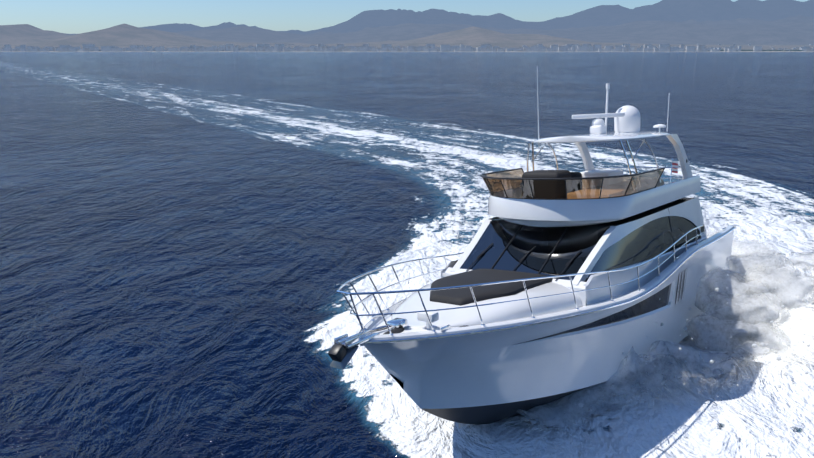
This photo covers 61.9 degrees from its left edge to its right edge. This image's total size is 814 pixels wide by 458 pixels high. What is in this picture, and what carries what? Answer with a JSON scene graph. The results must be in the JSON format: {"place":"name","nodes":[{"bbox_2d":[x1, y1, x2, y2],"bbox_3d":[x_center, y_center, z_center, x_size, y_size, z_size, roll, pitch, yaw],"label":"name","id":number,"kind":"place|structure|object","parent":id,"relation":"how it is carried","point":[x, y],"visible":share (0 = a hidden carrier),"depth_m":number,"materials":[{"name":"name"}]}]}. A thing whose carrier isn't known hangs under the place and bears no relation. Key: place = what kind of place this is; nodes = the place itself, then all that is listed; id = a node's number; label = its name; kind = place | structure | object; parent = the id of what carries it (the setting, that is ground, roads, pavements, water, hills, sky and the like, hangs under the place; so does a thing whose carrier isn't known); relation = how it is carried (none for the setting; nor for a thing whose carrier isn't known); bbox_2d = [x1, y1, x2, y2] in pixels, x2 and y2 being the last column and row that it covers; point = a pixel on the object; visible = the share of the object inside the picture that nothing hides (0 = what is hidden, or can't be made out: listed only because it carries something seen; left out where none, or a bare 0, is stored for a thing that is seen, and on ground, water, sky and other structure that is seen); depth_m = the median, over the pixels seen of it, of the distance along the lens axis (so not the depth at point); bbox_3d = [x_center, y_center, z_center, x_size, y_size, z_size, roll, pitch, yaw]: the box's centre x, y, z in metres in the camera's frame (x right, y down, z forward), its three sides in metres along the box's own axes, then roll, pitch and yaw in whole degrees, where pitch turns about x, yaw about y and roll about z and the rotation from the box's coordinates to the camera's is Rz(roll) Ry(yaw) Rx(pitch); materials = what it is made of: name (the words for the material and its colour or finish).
{"place":"outdoors","nodes":[
{"label":"outdoors","id":0,"kind":"place"},
{"bbox_2d":[0,0,807,33],"label":"sky","id":1,"kind":"structure","parent":0,"point":[62,16],"materials":[{"name":"blue"}]},
{"bbox_2d":[0,52,813,457],"bbox_3d":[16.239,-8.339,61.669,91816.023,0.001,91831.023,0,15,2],"label":"ocean","id":2,"kind":"structure","parent":0,"point":[190,242],"depth_m":31.02,"materials":[{"name":"liquid"}]},
{"bbox_2d":[328,71,734,423],"bbox_3d":[4.055,-0.047,16.932,4.772,8.200,17.101,4,11,38],"label":"yacht","id":3,"kind":"object","parent":2,"relation":"on","point":[548,286],"visible":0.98,"depth_m":14.53,"materials":[{"name":"white plastic"}]},
{"bbox_2d":[420,199,813,437],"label":"spray","id":4,"kind":"object","parent":2,"relation":"on","point":[753,292],"visible":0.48,"depth_m":17.38,"materials":[{"name":"liquid"}]},
{"bbox_2d":[0,24,813,49],"bbox_3d":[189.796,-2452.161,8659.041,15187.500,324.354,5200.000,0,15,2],"label":"hills","id":5,"kind":"structure","parent":0,"point":[120,35],"depth_m":7360.36,"materials":[{"name":"grey stone"}]},
{"bbox_2d":[0,44,813,51],"bbox_3d":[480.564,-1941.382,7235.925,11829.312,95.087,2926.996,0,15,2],"label":"town","id":6,"kind":"object","parent":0,"point":[426,48],"visible":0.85,"depth_m":5915.28},
{"bbox_2d":[18,44,803,51],"bbox_3d":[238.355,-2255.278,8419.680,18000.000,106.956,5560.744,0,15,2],"label":"coast","id":7,"kind":"structure","parent":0,"point":[512,51],"depth_m":5958.65},
{"bbox_2d":[99,49,803,51],"bbox_3d":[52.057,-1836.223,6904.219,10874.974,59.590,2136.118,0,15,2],"label":"coast trees","id":8,"kind":"object","parent":7,"relation":"on","point":[744,50],"visible":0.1,"depth_m":5930.23,"materials":[{"name":"green plant"}]},
{"bbox_2d":[64,15,813,44],"bbox_3d":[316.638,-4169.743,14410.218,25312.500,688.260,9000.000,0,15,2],"label":"hills","id":9,"kind":"structure","parent":0,"point":[795,30],"depth_m":11797.28,"materials":[{"name":"grey stone"}]},
{"bbox_2d":[139,0,813,34],"bbox_3d":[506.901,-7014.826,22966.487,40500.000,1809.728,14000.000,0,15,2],"label":"mountains","id":10,"kind":"structure","parent":0,"point":[683,10],"depth_m":19947.89,"materials":[{"name":"grey stone"}]}
]}

